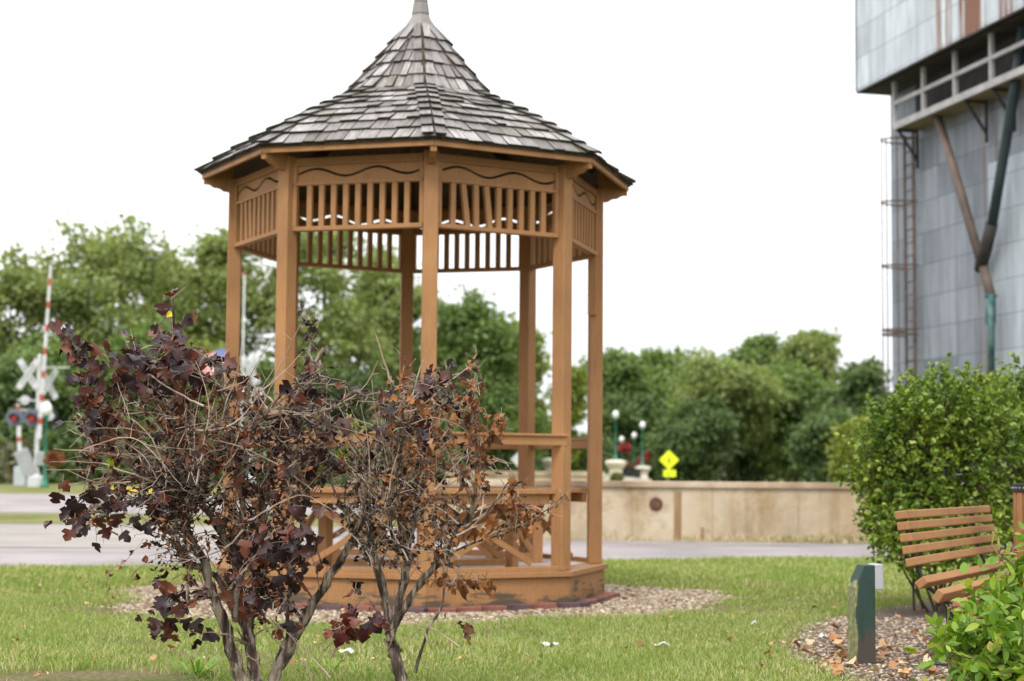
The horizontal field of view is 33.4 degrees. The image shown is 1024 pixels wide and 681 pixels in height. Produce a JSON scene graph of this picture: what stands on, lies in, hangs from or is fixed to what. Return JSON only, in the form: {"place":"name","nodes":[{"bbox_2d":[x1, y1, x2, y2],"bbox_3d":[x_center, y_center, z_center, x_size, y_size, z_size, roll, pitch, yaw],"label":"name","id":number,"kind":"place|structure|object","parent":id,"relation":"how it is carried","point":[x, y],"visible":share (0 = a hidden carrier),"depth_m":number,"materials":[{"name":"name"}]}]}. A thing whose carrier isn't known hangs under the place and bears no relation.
{"place":"outdoors","nodes":[
{"label":"outdoors","id":0,"kind":"place"},
{"bbox_2d":[0,494,413,514],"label":"road","id":1,"kind":"structure","parent":0,"point":[26,503],"depth_m":40.45,"materials":[{"name":"grey asphalt"}]},
{"bbox_2d":[0,0,892,436],"label":"sky","id":2,"kind":"structure","parent":0,"point":[750,147],"materials":[{"name":"white"}]},
{"bbox_2d":[0,575,984,680],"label":"lawn ground","id":3,"kind":"structure","parent":0,"point":[98,675],"depth_m":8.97,"materials":[{"name":"green plant"}]},
{"bbox_2d":[167,652,227,676],"bbox_3d":[-1.496,1.567,8.252,0.363,0.101,0.271,-2,-5,33],"label":"weed","id":4,"kind":"object","parent":3,"relation":"on","point":[198,663],"visible":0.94,"depth_m":8.23,"materials":[{"name":"green plant"}]},
{"bbox_2d":[43,287,378,680],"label":"dead shrub","id":5,"kind":"object","parent":3,"relation":"on","point":[174,489],"visible":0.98,"depth_m":7.17,"materials":[{"name":"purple plant"}]},
{"bbox_2d":[190,664,246,678],"bbox_3d":[-1.383,1.574,8.121,0.320,0.069,0.207,-4,-6,43],"label":"weed","id":6,"kind":"object","parent":3,"relation":"on","point":[217,672],"visible":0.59,"depth_m":8.14,"materials":[{"name":"green plant"}]},
{"bbox_2d":[286,658,382,674],"bbox_3d":[-0.874,1.609,8.469,0.575,0.060,0.556,0,-4,0],"label":"weed","id":7,"kind":"object","parent":3,"relation":"on","point":[329,666],"visible":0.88,"depth_m":8.44,"materials":[{"name":"green plant"}]},
{"bbox_2d":[338,648,353,652],"bbox_3d":[-0.879,1.650,9.078,0.077,0.027,0.080,0,-5,12],"label":"paper scrap","id":8,"kind":"object","parent":3,"relation":"on","point":[350,650],"visible":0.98,"depth_m":9.07,"materials":[{"name":"white paper"}]},
{"bbox_2d":[324,663,411,679],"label":"weed","id":9,"kind":"object","parent":3,"relation":"on","point":[368,675],"visible":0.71,"depth_m":8.27,"materials":[{"name":"green plant"}]},
{"bbox_2d":[278,331,573,680],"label":"dead shrub","id":10,"kind":"object","parent":3,"relation":"on","point":[427,389],"visible":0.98,"depth_m":7.06,"materials":[{"name":"brown plant"}]},
{"bbox_2d":[101,580,752,626],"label":"gravel","id":11,"kind":"structure","parent":3,"relation":"on","point":[420,615],"depth_m":12.09,"materials":[{"name":"beige gravel"}]},
{"bbox_2d":[294,603,318,608],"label":"edging brick","id":12,"kind":"object","parent":11,"relation":"on","point":[299,605],"visible":0.22,"depth_m":12.11,"materials":[{"name":"red brick"}]},
{"bbox_2d":[316,604,342,610],"bbox_3d":[-1.285,1.905,12.096,0.195,0.062,0.095,-1,-6,14],"label":"edging brick","id":13,"kind":"object","parent":11,"relation":"on","point":[328,607],"visible":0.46,"depth_m":12.05,"materials":[{"name":"brick"}]},
{"bbox_2d":[342,604,371,611],"bbox_3d":[-1.088,1.897,12.041,0.199,0.062,0.095,1,-4,14],"label":"edging brick","id":14,"kind":"object","parent":11,"relation":"on","point":[361,608],"visible":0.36,"depth_m":11.99,"materials":[{"name":"red brick"}]},
{"bbox_2d":[370,605,393,611],"bbox_3d":[-0.892,1.897,11.986,0.196,0.062,0.095,-1,-4,17],"label":"edging brick","id":15,"kind":"object","parent":11,"relation":"on","point":[378,607],"visible":0.18,"depth_m":11.96,"materials":[{"name":"red brick"}]},
{"bbox_2d":[194,0,635,607],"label":"gazebo","id":16,"kind":"object","parent":11,"relation":"on","point":[414,130],"visible":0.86,"depth_m":12.75,"materials":[{"name":"brown paint"}]},
{"bbox_2d":[407,607,426,613],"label":"edging brick","id":17,"kind":"object","parent":11,"relation":"on","point":[416,610],"visible":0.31,"depth_m":11.88,"materials":[{"name":"brick"}]},
{"bbox_2d":[427,607,455,612],"bbox_3d":[-0.496,1.903,11.953,0.196,0.062,0.095,4,-6,-28],"label":"edging brick","id":18,"kind":"object","parent":11,"relation":"on","point":[436,609],"visible":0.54,"depth_m":11.92,"materials":[{"name":"red brick"}]},
{"bbox_2d":[453,605,481,612],"bbox_3d":[-0.319,1.910,12.053,0.198,0.062,0.095,2,-4,-28],"label":"edging brick","id":19,"kind":"object","parent":11,"relation":"on","point":[459,609],"visible":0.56,"depth_m":12.02,"materials":[{"name":"red brick"}]},
{"bbox_2d":[479,605,506,611],"bbox_3d":[-0.141,1.919,12.152,0.197,0.062,0.095,4,-5,-30],"label":"edging brick","id":20,"kind":"object","parent":11,"relation":"on","point":[492,608],"visible":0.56,"depth_m":12.12,"materials":[{"name":"red brick"}]},
{"bbox_2d":[503,604,531,610],"bbox_3d":[0.037,1.925,12.252,0.198,0.062,0.095,4,-7,-30],"label":"edging brick","id":21,"kind":"object","parent":11,"relation":"on","point":[513,607],"visible":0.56,"depth_m":12.21,"materials":[{"name":"brick"}]},
{"bbox_2d":[528,602,556,609],"bbox_3d":[0.215,1.932,12.352,0.199,0.062,0.095,1,-4,-28],"label":"edging brick","id":22,"kind":"object","parent":11,"relation":"on","point":[546,605],"visible":0.56,"depth_m":12.32,"materials":[{"name":"red brick"}]},
{"bbox_2d":[557,602,579,608],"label":"edging brick","id":23,"kind":"object","parent":11,"relation":"on","point":[564,605],"visible":0.55,"depth_m":12.41,"materials":[{"name":"brick"}]},
{"bbox_2d":[576,600,590,606],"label":"edging brick","id":24,"kind":"object","parent":11,"relation":"on","point":[583,603],"visible":0.53,"depth_m":12.56,"materials":[{"name":"brick"}]},
{"bbox_2d":[583,598,596,604],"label":"edging brick","id":25,"kind":"object","parent":11,"relation":"on","point":[594,601],"visible":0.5,"depth_m":12.80,"materials":[{"name":"red brick"}]},
{"bbox_2d":[589,597,602,602],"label":"edging brick","id":26,"kind":"object","parent":11,"relation":"on","point":[599,599],"visible":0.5,"depth_m":12.98,"materials":[{"name":"red brick"}]},
{"bbox_2d":[592,595,608,601],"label":"edging brick","id":27,"kind":"object","parent":11,"relation":"on","point":[605,597],"visible":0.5,"depth_m":13.16,"materials":[{"name":"red brick"}]},
{"bbox_2d":[599,593,613,599],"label":"edging brick","id":28,"kind":"object","parent":11,"relation":"on","point":[611,595],"visible":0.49,"depth_m":13.36,"materials":[{"name":"red brick"}]},
{"bbox_2d":[607,592,619,597],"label":"edging brick","id":29,"kind":"object","parent":11,"relation":"on","point":[616,594],"visible":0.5,"depth_m":13.59,"materials":[{"name":"red brick"}]},
{"bbox_2d":[389,658,481,676],"bbox_3d":[-0.400,1.619,8.427,0.431,0.042,0.552,-2,-5,29],"label":"weed","id":30,"kind":"object","parent":3,"relation":"on","point":[436,667],"visible":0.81,"depth_m":8.57,"materials":[{"name":"green plant"}]},
{"bbox_2d":[0,565,924,677],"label":"fallen leaves","id":31,"kind":"object","parent":3,"relation":"on","point":[153,657],"visible":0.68,"depth_m":9.54,"materials":[{"name":"brown plant"}]},
{"bbox_2d":[541,641,558,645],"bbox_3d":[0.213,1.690,9.498,0.090,0.031,0.070,-2,-5,26],"label":"paper scrap","id":32,"kind":"object","parent":3,"relation":"on","point":[547,644],"visible":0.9,"depth_m":9.49,"materials":[{"name":"white paper"}]},
{"bbox_2d":[786,594,972,680],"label":"soil bed","id":33,"kind":"object","parent":3,"relation":"on","point":[904,612],"visible":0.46,"depth_m":11.95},
{"bbox_2d":[764,622,960,680],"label":"fallen leaves","id":34,"kind":"object","parent":33,"relation":"on","point":[838,669],"visible":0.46,"depth_m":9.04,"materials":[{"name":"plant"}]},
{"bbox_2d":[848,563,882,664],"bbox_3d":[1.865,1.466,8.995,0.159,0.577,0.112,1,-4,-9],"label":"stub post","id":35,"kind":"object","parent":33,"relation":"on","point":[865,582],"visible":0.77,"depth_m":8.94,"materials":[{"name":"green metal"}]},
{"bbox_2d":[773,616,983,680],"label":"mulch chips","id":36,"kind":"object","parent":33,"relation":"on","point":[890,640],"visible":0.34,"depth_m":9.91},
{"bbox_2d":[832,353,1023,613],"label":"bush","id":37,"kind":"object","parent":33,"relation":"on","point":[954,434],"visible":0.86,"depth_m":12.39,"materials":[{"name":"green plant"}]},
{"bbox_2d":[895,505,1011,666],"bbox_3d":[2.731,1.359,9.652,0.626,0.816,2.031,-2,-5,28],"label":"park bench","id":38,"kind":"object","parent":33,"relation":"on","point":[944,595],"visible":0.72,"depth_m":9.37,"materials":[{"name":"brown paint"}]},
{"bbox_2d":[901,521,1023,680],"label":"shrub","id":39,"kind":"object","parent":33,"relation":"on","point":[993,641],"visible":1,"depth_m":7.36,"materials":[{"name":"green plant"}]},
{"bbox_2d":[956,352,1023,563],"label":"bush","id":40,"kind":"object","parent":33,"relation":"on","point":[1016,377],"visible":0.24,"depth_m":13.19,"materials":[{"name":"green plant"}]},
{"bbox_2d":[1011,484,1023,582],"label":"litter bin","id":41,"kind":"object","parent":33,"relation":"on","point":[1018,501],"visible":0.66,"depth_m":10.10,"materials":[{"name":"brown paint"}]},
{"bbox_2d":[0,479,999,581],"bbox_3d":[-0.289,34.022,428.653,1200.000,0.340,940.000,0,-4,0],"label":"ground","id":42,"kind":"structure","parent":0,"point":[23,518],"depth_m":34.06,"materials":[{"name":"soil"}]},
{"bbox_2d":[0,438,33,483],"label":"hedge growth","id":43,"kind":"object","parent":42,"relation":"on","point":[8,463],"visible":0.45,"depth_m":71.81,"materials":[{"name":"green plant"}]},
{"bbox_2d":[13,404,26,485],"bbox_3d":[-18.670,3.959,64.876,0.462,3.109,0.350,0,-4,0],"label":"gate post","id":44,"kind":"object","parent":42,"relation":"on","point":[20,479],"visible":0.54,"depth_m":64.63,"materials":[{"name":"white metal"}]},
{"bbox_2d":[0,354,66,435],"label":"tree","id":45,"kind":"object","parent":42,"relation":"on","point":[10,395],"visible":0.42,"depth_m":77.06,"materials":[{"name":"green plant"}]},
{"bbox_2d":[0,241,68,361],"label":"tree","id":46,"kind":"object","parent":42,"relation":"on","point":[23,289],"visible":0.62,"depth_m":83.87,"materials":[{"name":"green plant"}]},
{"bbox_2d":[6,264,69,486],"bbox_3d":[-17.201,1.272,62.017,2.202,8.050,0.842,0,-4,0],"label":"crossing signal","id":47,"kind":"object","parent":42,"relation":"on","point":[26,462],"visible":0.99,"depth_m":61.78,"materials":[{"name":"white paint"}]},
{"bbox_2d":[40,402,51,487],"bbox_3d":[-16.361,3.649,59.886,0.380,3.001,0.380,0,-4,0],"label":"street lamp","id":48,"kind":"object","parent":42,"relation":"on","point":[46,409],"visible":1,"depth_m":59.84,"materials":[{"name":"metal"}]},
{"bbox_2d":[42,448,64,467],"bbox_3d":[-16.073,4.131,59.841,0.777,0.722,0.728,0,-4,0],"label":"flower basket","id":49,"kind":"object","parent":48,"relation":"hanging from","point":[57,456],"visible":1,"depth_m":59.69,"materials":[{"name":"brown plant"}]},
{"bbox_2d":[1,329,117,432],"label":"tree","id":50,"kind":"object","parent":42,"relation":"on","point":[64,390],"visible":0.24,"depth_m":78.43,"materials":[{"name":"green plant"}]},
{"bbox_2d":[12,209,208,345],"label":"tree","id":51,"kind":"object","parent":42,"relation":"on","point":[111,270],"visible":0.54,"depth_m":87.26,"materials":[{"name":"green plant"}]},
{"bbox_2d":[112,488,152,491],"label":"kerb","id":52,"kind":"structure","parent":42,"relation":"on","point":[135,490],"depth_m":52.91,"materials":[{"name":"yellow paint"}]},
{"bbox_2d":[73,314,211,431],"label":"tree","id":53,"kind":"object","parent":42,"relation":"on","point":[143,338],"visible":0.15,"depth_m":81.13,"materials":[{"name":"green plant"}]},
{"bbox_2d":[113,248,207,338],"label":"tree","id":54,"kind":"object","parent":42,"relation":"on","point":[155,295],"visible":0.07,"depth_m":95.40,"materials":[{"name":"green plant"}]},
{"bbox_2d":[176,333,241,431],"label":"tree","id":55,"kind":"object","parent":42,"relation":"on","point":[208,345],"visible":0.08,"depth_m":83.11,"materials":[{"name":"green plant"}]},
{"bbox_2d":[0,410,464,485],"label":"undergrowth","id":56,"kind":"object","parent":42,"relation":"on","point":[57,439],"visible":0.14,"depth_m":75.19,"materials":[{"name":"green plant"}]},
{"bbox_2d":[159,223,308,373],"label":"tree","id":57,"kind":"object","parent":42,"relation":"on","point":[211,253],"visible":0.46,"depth_m":91.24,"materials":[{"name":"green plant"}]},
{"bbox_2d":[240,271,245,429],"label":"flagpole","id":58,"kind":"object","parent":42,"relation":"on","point":[244,272],"visible":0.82,"depth_m":66.20,"materials":[{"name":"white metal"}]},
{"bbox_2d":[202,349,225,374],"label":"flag","id":59,"kind":"object","parent":58,"relation":"attached to","point":[220,352],"visible":0.17,"depth_m":66.10,"materials":[{"name":"fabric"}]},
{"bbox_2d":[241,351,266,482],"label":"crossing signal","id":60,"kind":"object","parent":42,"relation":"on","point":[249,368],"visible":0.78,"depth_m":69.98,"materials":[{"name":"white paint"}]},
{"bbox_2d":[239,357,318,461],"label":"tree","id":61,"kind":"object","parent":42,"relation":"on","point":[267,370],"visible":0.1,"depth_m":85.25,"materials":[{"name":"green plant"}]},
{"bbox_2d":[223,217,420,481],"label":"tree","id":62,"kind":"object","parent":42,"relation":"on","point":[329,286],"visible":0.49,"depth_m":89.02,"materials":[{"name":"green plant"}]},
{"bbox_2d":[303,357,393,430],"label":"tree","id":63,"kind":"object","parent":42,"relation":"on","point":[360,379],"visible":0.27,"depth_m":86.50,"materials":[{"name":"green plant"}]},
{"bbox_2d":[315,246,441,391],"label":"tree","id":64,"kind":"object","parent":42,"relation":"on","point":[394,315],"visible":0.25,"depth_m":97.40,"materials":[{"name":"green plant"}]},
{"bbox_2d":[393,372,466,452],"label":"tree","id":65,"kind":"object","parent":42,"relation":"on","point":[438,398],"visible":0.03,"depth_m":90.98,"materials":[{"name":"green plant"}]},
{"bbox_2d":[412,283,536,470],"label":"tree","id":66,"kind":"object","parent":42,"relation":"on","point":[468,324],"visible":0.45,"depth_m":94.07,"materials":[{"name":"green plant"}]},
{"bbox_2d":[458,377,551,470],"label":"tree","id":67,"kind":"object","parent":42,"relation":"on","point":[496,402],"visible":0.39,"depth_m":92.86,"materials":[{"name":"green plant"}]},
{"bbox_2d":[0,552,1011,603],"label":"grass","id":68,"kind":"structure","parent":42,"relation":"on","point":[811,575],"depth_m":15.91,"materials":[{"name":"green plant"}]},
{"bbox_2d":[511,453,517,465],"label":"road sign","id":69,"kind":"object","parent":42,"relation":"on","point":[514,459],"visible":0.1,"depth_m":89.78,"materials":[{"name":"white metal"}]},
{"bbox_2d":[486,461,543,470],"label":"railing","id":70,"kind":"object","parent":42,"relation":"on","point":[537,466],"visible":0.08,"depth_m":99.54,"materials":[{"name":"black metal"}]},
{"bbox_2d":[496,313,551,431],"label":"tree","id":71,"kind":"object","parent":42,"relation":"on","point":[542,367],"visible":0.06,"depth_m":98.95,"materials":[{"name":"green plant"}]},
{"bbox_2d":[446,471,604,480],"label":"approach wall","id":72,"kind":"structure","parent":42,"relation":"on","point":[546,475],"depth_m":61.55,"materials":[{"name":"concrete"}]},
{"bbox_2d":[541,458,551,470],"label":"pedestal","id":73,"kind":"object","parent":42,"relation":"on","point":[546,463],"visible":0.35,"depth_m":99.37,"materials":[{"name":"stone"}]},
{"bbox_2d":[543,363,587,469],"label":"tree","id":74,"kind":"object","parent":42,"relation":"on","point":[579,380],"visible":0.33,"depth_m":109.38,"materials":[{"name":"green plant"}]},
{"bbox_2d":[605,460,625,474],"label":"pedestal","id":75,"kind":"object","parent":42,"relation":"on","point":[615,465],"visible":0.67,"depth_m":103.33,"materials":[{"name":"stone"}]},
{"bbox_2d":[613,410,618,459],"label":"street lamp","id":76,"kind":"object","parent":75,"relation":"on","point":[615,414],"visible":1,"depth_m":103.81,"materials":[{"name":"green metal"}]},
{"bbox_2d":[609,471,624,480],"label":"planter","id":77,"kind":"object","parent":42,"relation":"on","point":[617,476],"visible":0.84,"depth_m":98.49,"materials":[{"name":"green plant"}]},
{"bbox_2d":[619,436,623,459],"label":"street lamp","id":78,"kind":"object","parent":42,"relation":"on","point":[621,438],"visible":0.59,"depth_m":133.68,"materials":[{"name":"green paint"}]},
{"bbox_2d":[617,439,631,453],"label":"flower basket","id":79,"kind":"object","parent":78,"relation":"hanging from","point":[626,449],"visible":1,"depth_m":127.58,"materials":[{"name":"red plant"}]},
{"bbox_2d":[573,345,671,458],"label":"tree","id":80,"kind":"object","parent":42,"relation":"on","point":[621,372],"visible":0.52,"depth_m":138.41,"materials":[{"name":"green plant"}]},
{"bbox_2d":[585,388,669,480],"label":"tree","id":81,"kind":"object","parent":42,"relation":"on","point":[643,404],"visible":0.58,"depth_m":136.56,"materials":[{"name":"green plant"}]},
{"bbox_2d":[603,474,651,480],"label":"bridge parapet","id":82,"kind":"structure","parent":42,"relation":"on","point":[606,477],"depth_m":106.18,"materials":[{"name":"stone"}]},
{"bbox_2d":[622,467,640,477],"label":"railing","id":83,"kind":"object","parent":42,"relation":"on","point":[631,472],"visible":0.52,"depth_m":109.77,"materials":[{"name":"black metal"}]},
{"bbox_2d":[632,432,636,468],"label":"street lamp","id":84,"kind":"object","parent":42,"relation":"on","point":[634,435],"visible":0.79,"depth_m":125.71,"materials":[{"name":"metal"}]},
{"bbox_2d":[624,460,633,469],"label":"flower basket","id":85,"kind":"object","parent":84,"relation":"hanging from","point":[630,464],"visible":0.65,"depth_m":125.44,"materials":[{"name":"brown plant"}]},
{"bbox_2d":[635,466,650,478],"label":"pedestal","id":86,"kind":"object","parent":42,"relation":"on","point":[645,470],"visible":0.71,"depth_m":114.34,"materials":[{"name":"stone"}]},
{"bbox_2d":[640,421,644,465],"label":"street lamp","id":87,"kind":"object","parent":86,"relation":"on","point":[642,424],"visible":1,"depth_m":114.75,"materials":[{"name":"green metal"}]},
{"bbox_2d":[636,457,647,465],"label":"flower basket","id":88,"kind":"object","parent":87,"relation":"hanging from","point":[638,461],"visible":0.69,"depth_m":123.55,"materials":[{"name":"brown plant"}]},
{"bbox_2d":[644,449,654,459],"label":"flower basket","id":89,"kind":"object","parent":87,"relation":"hanging from","point":[647,454],"visible":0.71,"depth_m":121.56,"materials":[{"name":"red plant"}]},
{"bbox_2d":[636,340,700,412],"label":"tree","id":90,"kind":"object","parent":42,"relation":"on","point":[651,358],"visible":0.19,"depth_m":149.12,"materials":[{"name":"green plant"}]},
{"bbox_2d":[659,450,678,480],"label":"warning sign","id":91,"kind":"object","parent":42,"relation":"on","point":[669,460],"visible":1,"depth_m":89.77,"materials":[{"name":"yellow metal"}]},
{"bbox_2d":[481,429,892,482],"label":"undergrowth","id":92,"kind":"object","parent":42,"relation":"on","point":[607,447],"visible":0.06,"depth_m":111.14,"materials":[{"name":"green plant"}]},
{"bbox_2d":[639,391,742,481],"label":"tree","id":93,"kind":"object","parent":42,"relation":"on","point":[691,435],"visible":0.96,"depth_m":118.59,"materials":[{"name":"green plant"}]},
{"bbox_2d":[438,479,1011,543],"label":"retaining wall","id":94,"kind":"structure","parent":42,"relation":"on","point":[663,510],"depth_m":25.18,"materials":[{"name":"concrete"}]},
{"bbox_2d":[656,345,795,481],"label":"tree","id":95,"kind":"object","parent":42,"relation":"on","point":[753,396],"visible":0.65,"depth_m":122.63,"materials":[{"name":"green plant"}]},
{"bbox_2d":[707,440,783,481],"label":"tree","id":96,"kind":"object","parent":42,"relation":"on","point":[743,465],"visible":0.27,"depth_m":133.85,"materials":[{"name":"green plant"}]},
{"bbox_2d":[718,329,783,373],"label":"tree","id":97,"kind":"object","parent":42,"relation":"on","point":[761,347],"visible":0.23,"depth_m":153.00,"materials":[{"name":"green plant"}]},
{"bbox_2d":[738,356,838,481],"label":"tree","id":98,"kind":"object","parent":42,"relation":"on","point":[801,384],"visible":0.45,"depth_m":126.23,"materials":[{"name":"green plant"}]},
{"bbox_2d":[764,326,844,481],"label":"tree","id":99,"kind":"object","parent":42,"relation":"on","point":[813,347],"visible":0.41,"depth_m":148.87,"materials":[{"name":"green plant"}]},
{"bbox_2d":[779,405,859,482],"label":"tree","id":100,"kind":"object","parent":42,"relation":"on","point":[807,442],"visible":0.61,"depth_m":114.03,"materials":[{"name":"green plant"}]},
{"bbox_2d":[822,414,880,482],"bbox_3d":[12.114,4.079,59.800,2.411,3.018,2.326,-2,-5,30],"label":"tree","id":101,"kind":"object","parent":42,"relation":"on","point":[841,452],"visible":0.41,"depth_m":59.67,"materials":[{"name":"green plant"}]},
{"bbox_2d":[816,354,892,466],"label":"tree","id":102,"kind":"object","parent":42,"relation":"on","point":[858,383],"visible":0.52,"depth_m":119.37,"materials":[{"name":"green plant"}]},
{"bbox_2d":[855,0,1023,483],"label":"grain elevator","id":103,"kind":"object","parent":42,"relation":"on","point":[947,76],"visible":0.86,"depth_m":36.97,"materials":[{"name":"metal"}]},
{"bbox_2d":[0,524,1010,566],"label":"road","id":104,"kind":"structure","parent":0,"point":[36,556],"depth_m":21.14,"materials":[{"name":"grey asphalt"}]},
{"bbox_2d":[0,526,349,548],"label":"road shoulder","id":105,"kind":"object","parent":104,"relation":"on","point":[26,536],"visible":0.4,"depth_m":24.16},
{"bbox_2d":[436,539,1012,547],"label":"gravel verge","id":106,"kind":"structure","parent":104,"relation":"on","point":[681,542],"depth_m":24.41,"materials":[{"name":"grey gravel"}]},
{"bbox_2d":[443,531,1010,544],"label":"dry grass","id":107,"kind":"structure","parent":106,"relation":"on","point":[826,538],"depth_m":24.72,"materials":[{"name":"beige plant"}]}
]}

